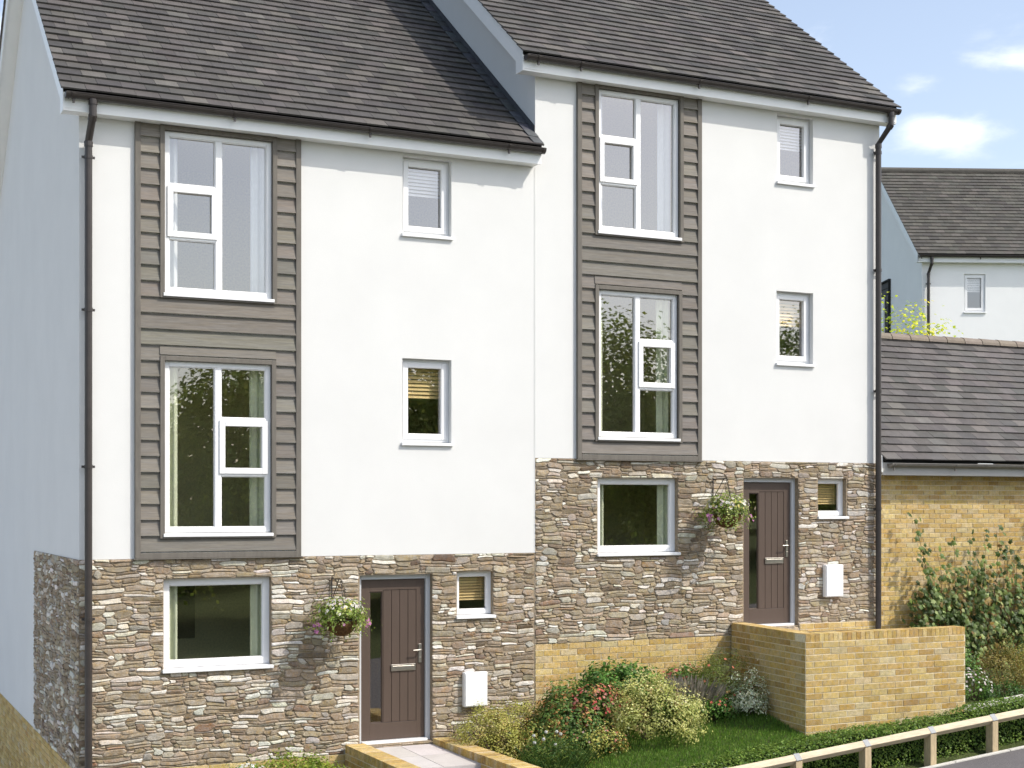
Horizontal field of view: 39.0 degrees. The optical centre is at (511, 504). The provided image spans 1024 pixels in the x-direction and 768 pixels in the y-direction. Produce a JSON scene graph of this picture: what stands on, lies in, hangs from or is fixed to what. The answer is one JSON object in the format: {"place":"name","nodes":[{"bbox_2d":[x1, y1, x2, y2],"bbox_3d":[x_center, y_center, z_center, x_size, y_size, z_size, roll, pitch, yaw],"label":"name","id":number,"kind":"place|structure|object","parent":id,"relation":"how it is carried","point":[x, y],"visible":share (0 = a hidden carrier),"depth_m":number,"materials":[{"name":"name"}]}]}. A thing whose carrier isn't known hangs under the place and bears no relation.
{"place":"outdoors","nodes":[
{"label":"outdoors","id":0,"kind":"place"},
{"bbox_2d":[376,744,480,767],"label":"path","id":1,"kind":"structure","parent":0,"point":[428,756],"depth_m":17.61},
{"bbox_2d":[0,0,1023,168],"label":"sky","id":2,"kind":"structure","parent":0,"point":[954,69],"materials":[{"name":"blue"}]},
{"bbox_2d":[8,664,1023,767],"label":"ground","id":3,"kind":"structure","parent":0,"point":[943,759],"depth_m":18.61,"materials":[{"name":"green plant"}]},
{"bbox_2d":[232,754,270,767],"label":"white flower plant","id":4,"kind":"object","parent":3,"relation":"on","point":[242,766],"visible":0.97,"depth_m":17.06,"materials":[{"name":"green plant"}]},
{"bbox_2d":[0,0,546,767],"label":"terraced house","id":5,"kind":"structure","parent":3,"relation":"on","point":[380,332],"depth_m":18.18,"materials":[{"name":"paint"}]},
{"bbox_2d":[169,586,176,659],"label":"curtain","id":6,"kind":"object","parent":5,"relation":"hanging from","point":[172,622],"visible":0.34,"depth_m":17.30,"materials":[{"name":"fabric"}]},
{"bbox_2d":[170,367,176,526],"bbox_3d":[-4.065,-0.647,17.299,0.119,2.168,0.053,0,0,-17],"label":"curtain","id":7,"kind":"object","parent":5,"relation":"hanging from","point":[173,446],"visible":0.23,"depth_m":17.29,"materials":[{"name":"fabric"}]},
{"bbox_2d":[170,138,176,286],"bbox_3d":[-4.065,-3.421,17.299,0.119,2.047,0.053,0,0,-17],"label":"curtain","id":8,"kind":"object","parent":5,"relation":"hanging from","point":[173,244],"visible":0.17,"depth_m":17.29,"materials":[{"name":"white fabric"}]},
{"bbox_2d":[162,577,273,673],"bbox_3d":[-3.539,1.427,17.354,1.340,1.107,0.205,0,0,-26],"label":"window","id":9,"kind":"structure","parent":5,"relation":"in","point":[243,662],"depth_m":17.37,"materials":[{"name":"white plastic"}]},
{"bbox_2d":[163,361,273,536],"bbox_3d":[-3.519,-0.662,17.308,1.327,2.078,0.145,0,0,-26],"label":"window","id":10,"kind":"structure","parent":5,"relation":"in","point":[220,422],"depth_m":17.32,"materials":[{"name":"white plastic"}]},
{"bbox_2d":[163,131,274,302],"bbox_3d":[-3.514,-3.436,17.311,1.339,1.957,0.145,0,0,-26],"label":"window","id":11,"kind":"structure","parent":5,"relation":"in","point":[215,238],"depth_m":17.28,"materials":[{"name":"white plastic"}]},
{"bbox_2d":[250,584,260,655],"bbox_3d":[-3.124,1.442,17.745,0.185,1.197,0.053,0,0,-18],"label":"curtain","id":12,"kind":"object","parent":5,"relation":"hanging from","point":[255,619],"visible":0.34,"depth_m":17.73,"materials":[{"name":"fabric"}]},
{"bbox_2d":[249,370,263,525],"bbox_3d":[-3.131,-0.647,17.742,0.185,2.168,0.053,0,0,-18],"label":"curtain","id":13,"kind":"object","parent":5,"relation":"hanging from","point":[256,484],"visible":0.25,"depth_m":17.73,"materials":[{"name":"fabric"}]},
{"bbox_2d":[250,147,264,292],"bbox_3d":[-3.120,-3.421,17.747,0.185,2.047,0.053,0,0,-18],"label":"curtain","id":14,"kind":"object","parent":5,"relation":"hanging from","point":[257,219],"visible":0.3,"depth_m":17.74,"materials":[{"name":"white fabric"}]},
{"bbox_2d":[304,582,374,641],"bbox_3d":[-2.097,1.305,17.579,0.953,0.741,0.906,0,0,-26],"label":"hanging basket","id":15,"kind":"object","parent":5,"relation":"hanging from","point":[337,622],"visible":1,"depth_m":17.43,"materials":[{"name":"green metal"}]},
{"bbox_2d":[361,578,423,740],"bbox_3d":[-1.510,1.961,18.383,0.865,2.030,0.121,0,0,-26],"label":"front door","id":16,"kind":"structure","parent":5,"relation":"in","point":[401,600],"depth_m":18.42,"materials":[{"name":"paint"}]},
{"bbox_2d":[401,158,453,240],"bbox_3d":[-1.123,-3.918,18.555,0.708,1.022,0.265,0,0,-26],"label":"window","id":17,"kind":"structure","parent":5,"relation":"in","point":[441,233],"depth_m":18.62,"materials":[{"name":"white plastic"}]},
{"bbox_2d":[401,359,453,445],"bbox_3d":[-1.125,-1.310,18.555,0.712,1.109,0.265,0,0,-26],"label":"window","id":18,"kind":"structure","parent":5,"relation":"in","point":[408,439],"depth_m":18.62,"materials":[{"name":"white plastic"}]},
{"bbox_2d":[456,571,495,618],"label":"window","id":19,"kind":"structure","parent":5,"relation":"in","point":[470,613],"depth_m":18.91,"materials":[{"name":"white plastic"}]},
{"bbox_2d":[250,743,348,767],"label":"variegated plant","id":20,"kind":"object","parent":3,"relation":"on","point":[312,761],"visible":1,"depth_m":17.06,"materials":[{"name":"green plant"}]},
{"bbox_2d":[345,743,420,767],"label":"garden wall","id":21,"kind":"structure","parent":3,"relation":"on","point":[363,755],"depth_m":17.32,"materials":[{"name":"brick"}]},
{"bbox_2d":[433,737,540,767],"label":"garden wall","id":22,"kind":"structure","parent":3,"relation":"on","point":[485,758],"depth_m":17.32,"materials":[{"name":"brick"}]},
{"bbox_2d":[447,701,541,760],"bbox_3d":[-0.235,2.927,18.264,1.239,0.924,0.999,0,0,-26],"label":"heather shrub","id":23,"kind":"object","parent":3,"relation":"on","point":[503,722],"visible":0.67,"depth_m":18.07,"materials":[{"name":"green plant"}]},
{"bbox_2d":[469,693,543,749],"bbox_3d":[-0.011,2.815,18.560,1.164,0.776,0.805,0,0,-26],"label":"heather shrub","id":24,"kind":"object","parent":3,"relation":"on","point":[524,708],"visible":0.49,"depth_m":18.46,"materials":[{"name":"green plant"}]},
{"bbox_2d":[516,705,572,756],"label":"ground cover plant","id":25,"kind":"object","parent":3,"relation":"on","point":[527,731],"visible":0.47,"depth_m":18.19,"materials":[{"name":"green plant"}]},
{"bbox_2d":[512,727,602,767],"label":"pompom plant","id":26,"kind":"object","parent":3,"relation":"on","point":[538,757],"visible":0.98,"depth_m":17.65,"materials":[{"name":"green plant"}]},
{"bbox_2d":[523,687,613,748],"bbox_3d":[0.742,2.764,18.539,1.330,0.858,1.187,0,0,-26],"label":"leafy shrub","id":27,"kind":"object","parent":3,"relation":"on","point":[561,720],"visible":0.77,"depth_m":18.25,"materials":[{"name":"green plant"}]},
{"bbox_2d":[535,675,604,728],"bbox_3d":[0.809,2.661,18.939,1.113,0.914,0.854,0,0,-26],"label":"bronze shrub","id":28,"kind":"object","parent":3,"relation":"on","point":[558,694],"visible":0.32,"depth_m":18.70,"materials":[{"name":"green plant"}]},
{"bbox_2d":[560,714,633,762],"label":"ground cover plant","id":29,"kind":"object","parent":3,"relation":"on","point":[613,741],"visible":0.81,"depth_m":18.09,"materials":[{"name":"green plant"}]},
{"bbox_2d":[566,676,636,725],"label":"flowering shrub","id":30,"kind":"object","parent":3,"relation":"on","point":[608,699],"visible":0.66,"depth_m":18.54,"materials":[{"name":"green plant"}]},
{"bbox_2d":[570,652,670,720],"bbox_3d":[1.423,2.500,19.274,1.712,1.037,0.852,0,0,-26],"label":"laurel shrub","id":31,"kind":"object","parent":3,"relation":"on","point":[619,673],"visible":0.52,"depth_m":19.09,"materials":[{"name":"green plant"}]},
{"bbox_2d":[488,698,810,767],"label":"lawn grass","id":32,"kind":"structure","parent":3,"relation":"on","point":[756,736],"depth_m":18.48,"materials":[{"name":"green plant"}]},
{"bbox_2d":[601,667,712,745],"bbox_3d":[1.853,2.607,18.665,1.426,1.070,1.279,0,0,30],"label":"spindle shrub","id":33,"kind":"object","parent":3,"relation":"on","point":[637,714],"visible":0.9,"depth_m":18.43,"materials":[{"name":"green plant"}]},
{"bbox_2d":[432,0,901,728],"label":"terraced house","id":34,"kind":"structure","parent":3,"relation":"on","point":[758,264],"depth_m":20.50,"materials":[{"name":"paint"}]},
{"bbox_2d":[600,484,602,545],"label":"curtain","id":35,"kind":"object","parent":34,"relation":"hanging from","point":[601,514],"visible":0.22,"depth_m":19.81,"materials":[{"name":"fabric"}]},
{"bbox_2d":[601,295,601,430],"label":"curtain","id":36,"kind":"object","parent":34,"relation":"hanging from","point":[601,362],"visible":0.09,"depth_m":19.81,"materials":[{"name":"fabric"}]},
{"bbox_2d":[601,96,601,225],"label":"curtain","id":37,"kind":"object","parent":34,"relation":"hanging from","point":[601,185],"depth_m":19.81,"materials":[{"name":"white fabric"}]},
{"bbox_2d":[596,478,680,556],"bbox_3d":[1.712,0.162,19.869,1.313,1.067,0.205,0,0,-26],"label":"window","id":38,"kind":"structure","parent":34,"relation":"in","point":[617,550],"depth_m":19.95,"materials":[{"name":"white plastic"}]},
{"bbox_2d":[598,290,680,441],"bbox_3d":[1.722,-1.897,19.818,1.304,2.038,0.145,0,0,-26],"label":"window","id":39,"kind":"structure","parent":34,"relation":"in","point":[638,344],"depth_m":19.84,"materials":[{"name":"white plastic"}]},
{"bbox_2d":[598,89,681,240],"bbox_3d":[1.732,-4.647,19.823,1.325,1.965,0.145,0,0,-26],"label":"window","id":40,"kind":"structure","parent":34,"relation":"in","point":[635,143],"depth_m":19.82,"materials":[{"name":"white plastic"}]},
{"bbox_2d":[657,485,666,544],"bbox_3d":[2.115,0.177,20.254,0.185,1.157,0.053,0,0,-18],"label":"curtain","id":41,"kind":"object","parent":34,"relation":"hanging from","point":[661,514],"visible":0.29,"depth_m":20.24,"materials":[{"name":"fabric"}]},
{"bbox_2d":[656,299,668,432],"bbox_3d":[2.100,-1.882,20.247,0.185,2.128,0.053,0,0,-18],"label":"curtain","id":42,"kind":"object","parent":34,"relation":"hanging from","point":[662,366],"visible":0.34,"depth_m":20.24,"materials":[{"name":"fabric"}]},
{"bbox_2d":[657,103,669,231],"bbox_3d":[2.119,-4.632,20.256,0.185,2.055,0.053,0,0,-18],"label":"curtain","id":43,"kind":"object","parent":34,"relation":"hanging from","point":[663,167],"visible":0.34,"depth_m":20.25,"materials":[{"name":"white fabric"}]},
{"bbox_2d":[692,481,755,531],"bbox_3d":[2.955,0.017,20.051,0.877,0.716,0.865,0,0,-26],"label":"hanging basket","id":44,"kind":"object","parent":34,"relation":"hanging from","point":[726,514],"visible":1,"depth_m":19.85,"materials":[{"name":"green metal"}]},
{"bbox_2d":[744,482,789,623],"bbox_3d":[3.680,0.693,20.868,0.834,2.035,0.121,0,0,-26],"label":"front door","id":45,"kind":"structure","parent":34,"relation":"in","point":[772,499],"depth_m":20.91,"materials":[{"name":"paint"}]},
{"bbox_2d":[776,116,815,187],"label":"window","id":46,"kind":"structure","parent":34,"relation":"in","point":[803,181],"depth_m":21.12,"materials":[{"name":"white plastic"}]},
{"bbox_2d":[776,292,815,366],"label":"window","id":47,"kind":"structure","parent":34,"relation":"in","point":[799,361],"depth_m":21.13,"materials":[{"name":"white plastic"}]},
{"bbox_2d":[817,479,848,518],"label":"window","id":48,"kind":"structure","parent":34,"relation":"in","point":[837,514],"depth_m":21.41,"materials":[{"name":"white plastic"}]},
{"bbox_2d":[643,691,711,730],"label":"ground cover plant","id":49,"kind":"object","parent":3,"relation":"on","point":[672,715],"visible":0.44,"depth_m":18.89,"materials":[{"name":"green plant"}]},
{"bbox_2d":[657,656,712,687],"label":"flowering shrub","id":50,"kind":"object","parent":3,"relation":"on","point":[674,669],"visible":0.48,"depth_m":19.80,"materials":[{"name":"green plant"}]},
{"bbox_2d":[645,673,732,721],"bbox_3d":[2.331,2.595,19.404,1.231,0.690,1.137,0,0,-26],"label":"lavender","id":51,"kind":"object","parent":3,"relation":"on","point":[708,694],"visible":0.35,"depth_m":19.22,"materials":[{"name":"green plant"}]},
{"bbox_2d":[697,689,738,721],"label":"pale flower shrub","id":52,"kind":"object","parent":3,"relation":"on","point":[717,704],"visible":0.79,"depth_m":19.18,"materials":[{"name":"green plant"}]},
{"bbox_2d":[680,643,756,711],"bbox_3d":[2.800,2.375,19.675,1.251,1.005,0.972,0,0,-7],"label":"feathery shrub","id":53,"kind":"object","parent":3,"relation":"on","point":[711,673],"visible":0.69,"depth_m":19.57,"materials":[{"name":"green plant"}]},
{"bbox_2d":[724,661,773,716],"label":"silver shrub","id":54,"kind":"object","parent":3,"relation":"on","point":[745,701],"visible":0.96,"depth_m":19.33,"materials":[{"name":"green plant"}]},
{"bbox_2d":[605,694,1023,767],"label":"hedge","id":55,"kind":"object","parent":3,"relation":"on","point":[962,741],"visible":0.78,"depth_m":18.24,"materials":[{"name":"green plant"}]},
{"bbox_2d":[731,622,964,735],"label":"porch wall","id":56,"kind":"structure","parent":3,"relation":"on","point":[824,681],"depth_m":19.16,"materials":[{"name":"brick"}]},
{"bbox_2d":[726,708,1023,767],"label":"knee rail fence","id":57,"kind":"object","parent":3,"relation":"on","point":[990,722],"visible":1,"depth_m":17.98,"materials":[{"name":"wood"}]},
{"bbox_2d":[881,292,962,336],"bbox_3d":[8.224,-1.226,30.418,3.205,6.481,2.316,0,0,-26],"label":"young tree","id":58,"kind":"object","parent":3,"relation":"on","point":[932,332],"visible":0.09,"depth_m":30.21,"materials":[{"name":"yellow plant"}]},
{"bbox_2d":[881,332,1023,665],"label":"garage","id":59,"kind":"structure","parent":3,"relation":"on","point":[952,412],"depth_m":23.29,"materials":[{"name":"brick"}]},
{"bbox_2d":[881,167,1023,463],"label":"distant house","id":60,"kind":"structure","parent":3,"relation":"on","point":[952,240],"depth_m":42.07,"materials":[{"name":"tile"}]},
{"bbox_2d":[881,297,884,332],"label":"window","id":61,"kind":"structure","parent":60,"relation":"in","point":[884,297],"depth_m":44.40,"materials":[{"name":"white plastic"}]},
{"bbox_2d":[963,274,985,312],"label":"window","id":62,"kind":"structure","parent":60,"relation":"in","point":[981,281],"depth_m":41.28,"materials":[{"name":"white plastic"}]},
{"bbox_2d":[902,512,1023,671],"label":"climbing plant","id":63,"kind":"object","parent":3,"relation":"on","point":[940,615],"visible":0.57,"depth_m":22.79,"materials":[{"name":"green plant"}]},
{"bbox_2d":[922,745,1023,767],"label":"path edging","id":64,"kind":"object","parent":3,"relation":"on","point":[976,757],"visible":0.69,"depth_m":18.34,"materials":[{"name":"concrete"}]},
{"bbox_2d":[965,640,984,689],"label":"green shrub","id":65,"kind":"object","parent":3,"relation":"on","point":[967,658],"visible":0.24,"depth_m":21.42,"materials":[{"name":"green plant"}]},
{"bbox_2d":[965,667,1000,701],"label":"white flower plant","id":66,"kind":"object","parent":3,"relation":"on","point":[973,689],"visible":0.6,"depth_m":20.94,"materials":[{"name":"green plant"}]},
{"bbox_2d":[965,694,1022,710],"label":"kerb","id":67,"kind":"structure","parent":3,"relation":"on","point":[996,701],"depth_m":20.56,"materials":[{"name":"concrete"}]},
{"bbox_2d":[965,633,1023,694],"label":"bronze shrub","id":68,"kind":"object","parent":3,"relation":"on","point":[994,661],"visible":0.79,"depth_m":21.66,"materials":[{"name":"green plant"}]},
{"bbox_2d":[976,676,1023,700],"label":"ground cover plant","id":69,"kind":"object","parent":3,"relation":"on","point":[1011,692],"visible":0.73,"depth_m":21.07,"materials":[{"name":"green plant"}]},
{"bbox_2d":[1007,637,1023,679],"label":"green shrub","id":70,"kind":"object","parent":3,"relation":"on","point":[1018,657],"visible":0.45,"depth_m":22.32,"materials":[{"name":"green plant"}]},
{"bbox_2d":[935,748,1023,767],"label":"road","id":71,"kind":"structure","parent":0,"point":[1013,759],"depth_m":18.11,"materials":[{"name":"grey asphalt"}]}
]}

